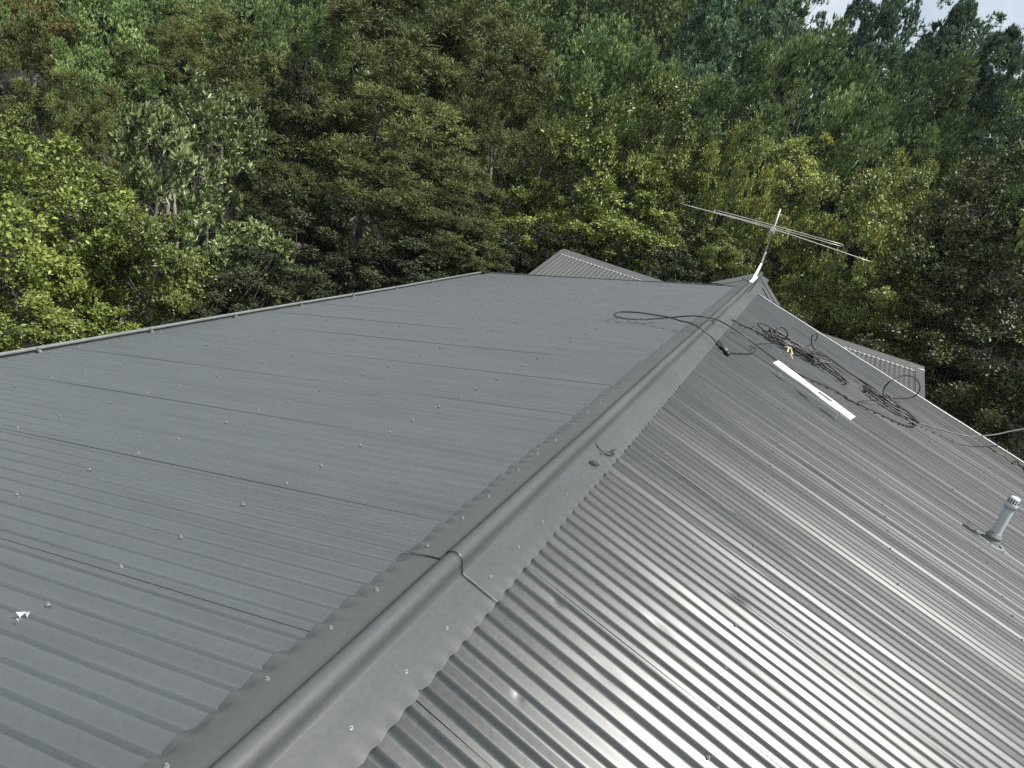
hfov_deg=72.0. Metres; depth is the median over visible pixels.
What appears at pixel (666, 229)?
broadleaf tree
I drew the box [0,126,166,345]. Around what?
broadleaf tree
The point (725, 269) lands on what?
shrub
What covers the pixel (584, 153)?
broadleaf tree
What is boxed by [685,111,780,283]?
broadleaf tree
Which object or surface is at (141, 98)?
broadleaf tree
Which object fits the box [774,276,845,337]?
shrub
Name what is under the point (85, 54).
broadleaf tree
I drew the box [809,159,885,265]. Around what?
broadleaf tree
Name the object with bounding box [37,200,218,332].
broadleaf tree
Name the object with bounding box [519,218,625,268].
shrub
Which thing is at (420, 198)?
tea tree
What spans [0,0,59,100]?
broadleaf tree
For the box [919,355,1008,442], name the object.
shrub
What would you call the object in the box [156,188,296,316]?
shrub
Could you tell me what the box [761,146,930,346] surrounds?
broadleaf tree
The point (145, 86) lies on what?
broadleaf tree
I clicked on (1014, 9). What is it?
sky
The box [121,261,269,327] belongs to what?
shrub
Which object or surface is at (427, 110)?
tea tree
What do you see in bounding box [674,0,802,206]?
conifer
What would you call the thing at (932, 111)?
broadleaf tree
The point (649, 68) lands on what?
broadleaf tree
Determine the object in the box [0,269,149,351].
shrub
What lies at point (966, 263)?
broadleaf tree
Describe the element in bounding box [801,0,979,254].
conifer
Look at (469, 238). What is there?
shrub
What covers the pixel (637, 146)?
broadleaf tree
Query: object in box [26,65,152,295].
tea tree
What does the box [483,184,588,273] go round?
broadleaf tree
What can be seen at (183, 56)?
tea tree
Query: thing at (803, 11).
conifer
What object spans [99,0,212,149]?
broadleaf tree
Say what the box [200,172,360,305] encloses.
tree
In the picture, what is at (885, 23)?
conifer
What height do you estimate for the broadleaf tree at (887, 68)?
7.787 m
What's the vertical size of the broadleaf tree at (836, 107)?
9.228 m
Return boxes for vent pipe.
[974,495,1020,554]
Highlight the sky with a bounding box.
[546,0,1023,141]
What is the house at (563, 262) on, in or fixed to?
on the ground
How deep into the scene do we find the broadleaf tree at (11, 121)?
11.68 m
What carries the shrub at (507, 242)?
on the ground
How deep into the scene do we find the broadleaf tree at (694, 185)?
19.98 m
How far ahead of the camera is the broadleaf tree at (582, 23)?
33.58 m
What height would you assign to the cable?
0.757 m
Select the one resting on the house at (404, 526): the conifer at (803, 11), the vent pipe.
the vent pipe
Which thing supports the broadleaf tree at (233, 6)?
on the ground
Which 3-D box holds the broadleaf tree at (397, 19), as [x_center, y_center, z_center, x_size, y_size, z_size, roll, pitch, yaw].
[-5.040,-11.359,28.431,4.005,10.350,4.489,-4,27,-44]
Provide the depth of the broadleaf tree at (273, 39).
16.18 m
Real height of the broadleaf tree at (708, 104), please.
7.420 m
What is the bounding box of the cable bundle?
[732,319,920,422]
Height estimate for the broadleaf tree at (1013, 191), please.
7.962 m
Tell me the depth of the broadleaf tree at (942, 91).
19.92 m
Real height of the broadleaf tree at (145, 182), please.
4.853 m
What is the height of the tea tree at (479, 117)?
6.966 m
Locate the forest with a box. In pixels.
[0,0,819,167]
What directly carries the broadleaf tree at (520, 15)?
on the ground
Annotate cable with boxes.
[613,311,915,426]
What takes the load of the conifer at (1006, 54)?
on the ground
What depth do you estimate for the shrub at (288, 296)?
11.16 m
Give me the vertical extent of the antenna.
1.207 m
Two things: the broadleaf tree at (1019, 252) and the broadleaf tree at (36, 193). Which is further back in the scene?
the broadleaf tree at (1019, 252)
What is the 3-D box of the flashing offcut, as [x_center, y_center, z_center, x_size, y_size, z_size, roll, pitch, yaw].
[2.832,0.072,6.657,0.869,0.302,0.046,29,23,33]
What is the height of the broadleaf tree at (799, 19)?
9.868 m
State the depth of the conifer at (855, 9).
29.48 m
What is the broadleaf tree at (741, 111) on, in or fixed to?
on the ground
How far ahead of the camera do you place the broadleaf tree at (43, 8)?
13.81 m
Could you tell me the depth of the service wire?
8.54 m
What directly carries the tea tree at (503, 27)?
on the ground
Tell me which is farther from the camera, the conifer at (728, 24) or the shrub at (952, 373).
the conifer at (728, 24)
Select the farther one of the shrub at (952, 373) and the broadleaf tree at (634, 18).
the broadleaf tree at (634, 18)
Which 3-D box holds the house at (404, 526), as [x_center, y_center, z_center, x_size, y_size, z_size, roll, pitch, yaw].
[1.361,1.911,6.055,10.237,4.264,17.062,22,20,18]
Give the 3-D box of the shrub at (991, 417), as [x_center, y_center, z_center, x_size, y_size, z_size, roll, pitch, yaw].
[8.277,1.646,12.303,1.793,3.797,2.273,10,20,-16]
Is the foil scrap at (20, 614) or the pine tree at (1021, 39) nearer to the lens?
the foil scrap at (20, 614)
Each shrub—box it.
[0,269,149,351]
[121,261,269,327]
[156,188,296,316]
[172,236,331,308]
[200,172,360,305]
[297,246,405,298]
[354,230,466,285]
[405,226,509,276]
[450,232,537,273]
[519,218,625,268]
[628,248,711,283]
[695,225,759,283]
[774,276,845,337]
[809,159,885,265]
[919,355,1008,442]
[941,362,1023,457]
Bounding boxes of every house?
[0,272,1023,767]
[529,249,924,397]
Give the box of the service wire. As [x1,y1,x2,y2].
[914,422,1023,436]
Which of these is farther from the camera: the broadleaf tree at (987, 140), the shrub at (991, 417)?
the broadleaf tree at (987, 140)
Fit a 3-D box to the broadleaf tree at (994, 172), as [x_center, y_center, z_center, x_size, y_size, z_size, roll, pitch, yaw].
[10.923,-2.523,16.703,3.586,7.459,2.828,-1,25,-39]
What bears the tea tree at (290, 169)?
on the ground
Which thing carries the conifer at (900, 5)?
on the ground
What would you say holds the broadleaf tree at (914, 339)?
on the ground
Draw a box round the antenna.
[682,204,869,291]
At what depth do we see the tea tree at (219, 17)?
16.16 m
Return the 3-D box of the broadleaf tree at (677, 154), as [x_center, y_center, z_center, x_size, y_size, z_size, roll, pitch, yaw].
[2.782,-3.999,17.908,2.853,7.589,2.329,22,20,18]
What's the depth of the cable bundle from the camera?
8.25 m
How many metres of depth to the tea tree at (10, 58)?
12.94 m
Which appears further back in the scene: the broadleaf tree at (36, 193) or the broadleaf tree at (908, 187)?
the broadleaf tree at (908, 187)
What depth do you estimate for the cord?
9.41 m
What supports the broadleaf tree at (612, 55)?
on the ground
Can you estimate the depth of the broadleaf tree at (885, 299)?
14.56 m
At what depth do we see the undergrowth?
24.72 m
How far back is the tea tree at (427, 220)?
14.25 m
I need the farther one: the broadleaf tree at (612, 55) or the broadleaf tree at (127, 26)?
the broadleaf tree at (612, 55)
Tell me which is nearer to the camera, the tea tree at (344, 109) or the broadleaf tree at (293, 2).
the tea tree at (344, 109)
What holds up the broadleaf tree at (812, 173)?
on the ground
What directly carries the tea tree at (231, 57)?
on the ground
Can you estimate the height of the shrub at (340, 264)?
2.588 m
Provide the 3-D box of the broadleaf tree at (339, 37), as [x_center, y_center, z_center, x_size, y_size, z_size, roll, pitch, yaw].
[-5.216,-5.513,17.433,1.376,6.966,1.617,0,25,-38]
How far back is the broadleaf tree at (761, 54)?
23.86 m
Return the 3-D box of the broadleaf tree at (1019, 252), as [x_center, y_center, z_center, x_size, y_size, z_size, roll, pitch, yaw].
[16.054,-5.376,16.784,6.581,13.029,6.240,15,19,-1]
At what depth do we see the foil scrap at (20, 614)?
1.92 m
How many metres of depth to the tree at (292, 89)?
15.03 m
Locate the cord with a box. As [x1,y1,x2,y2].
[987,446,1023,468]
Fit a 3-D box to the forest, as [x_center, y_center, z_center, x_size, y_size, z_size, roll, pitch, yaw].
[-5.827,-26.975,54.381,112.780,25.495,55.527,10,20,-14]
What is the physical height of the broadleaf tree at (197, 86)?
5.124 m
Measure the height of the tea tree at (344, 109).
5.760 m
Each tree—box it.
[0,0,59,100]
[0,0,97,258]
[0,11,125,272]
[0,102,81,317]
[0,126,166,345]
[2,152,144,341]
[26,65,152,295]
[28,0,159,223]
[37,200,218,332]
[40,37,130,300]
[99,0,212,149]
[104,27,214,279]
[108,60,195,279]
[109,89,256,323]
[117,95,180,291]
[143,2,268,249]
[169,63,268,318]
[170,20,329,260]
[202,0,284,225]
[210,66,406,302]
[226,127,337,307]
[240,0,323,232]
[247,59,341,280]
[273,0,363,122]
[288,4,349,260]
[290,0,497,273]
[308,47,493,289]
[318,148,510,285]
[351,0,457,209]
[379,197,509,273]
[397,0,564,278]
[429,0,551,227]
[438,61,573,267]
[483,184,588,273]
[494,0,608,189]
[511,92,677,261]
[515,0,611,224]
[522,7,653,237]
[543,177,678,273]
[571,0,685,218]
[575,0,679,184]
[584,69,700,262]
[588,35,685,258]
[615,103,696,265]
[623,187,726,281]
[633,133,719,249]
[643,0,765,110]
[651,70,782,278]
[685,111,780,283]
[689,0,808,157]
[698,36,806,265]
[708,77,801,281]
[734,130,841,269]
[742,194,848,321]
[745,12,881,272]
[752,26,856,191]
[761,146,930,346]
[803,87,942,291]
[810,257,932,356]
[811,47,926,139]
[834,157,962,339]
[837,42,980,295]
[852,299,1023,431]
[867,200,1023,367]
[868,193,1021,357]
[882,276,979,372]
[898,70,987,149]
[902,0,1020,92]
[926,104,1023,349]
[928,71,1023,273]
[961,79,1023,227]
[965,28,1023,155]
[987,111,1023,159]
[997,209,1023,277]
[1005,244,1023,279]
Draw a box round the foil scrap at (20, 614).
[16,608,34,620]
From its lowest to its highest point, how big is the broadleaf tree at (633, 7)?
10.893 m
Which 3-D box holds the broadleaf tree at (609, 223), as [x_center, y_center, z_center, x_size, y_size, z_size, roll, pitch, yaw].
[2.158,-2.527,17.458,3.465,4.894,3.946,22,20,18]
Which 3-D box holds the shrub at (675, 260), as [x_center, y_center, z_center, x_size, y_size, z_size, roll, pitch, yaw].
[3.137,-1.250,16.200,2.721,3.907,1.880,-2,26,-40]
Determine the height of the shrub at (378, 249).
3.083 m
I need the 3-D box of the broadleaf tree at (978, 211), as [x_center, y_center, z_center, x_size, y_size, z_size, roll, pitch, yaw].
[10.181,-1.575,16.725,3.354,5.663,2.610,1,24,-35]
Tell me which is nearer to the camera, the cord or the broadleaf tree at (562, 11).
the cord
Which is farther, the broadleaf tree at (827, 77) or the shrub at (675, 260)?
the broadleaf tree at (827, 77)
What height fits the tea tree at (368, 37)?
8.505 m
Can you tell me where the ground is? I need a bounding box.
[0,65,1023,459]
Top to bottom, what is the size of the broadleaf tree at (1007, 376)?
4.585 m
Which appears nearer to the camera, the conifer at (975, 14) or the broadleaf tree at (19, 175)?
the broadleaf tree at (19, 175)
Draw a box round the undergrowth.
[0,74,1023,460]
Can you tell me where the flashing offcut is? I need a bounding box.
[773,361,854,419]
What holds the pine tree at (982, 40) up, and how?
on the ground
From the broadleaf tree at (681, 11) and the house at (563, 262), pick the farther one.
the broadleaf tree at (681, 11)
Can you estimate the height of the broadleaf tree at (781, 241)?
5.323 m
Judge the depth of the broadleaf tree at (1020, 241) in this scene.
13.58 m
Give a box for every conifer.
[616,0,742,263]
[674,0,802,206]
[731,0,831,203]
[758,3,901,260]
[783,0,872,213]
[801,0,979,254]
[802,0,923,150]
[848,22,1023,297]
[900,0,978,137]
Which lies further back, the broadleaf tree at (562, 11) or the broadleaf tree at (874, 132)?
the broadleaf tree at (562, 11)

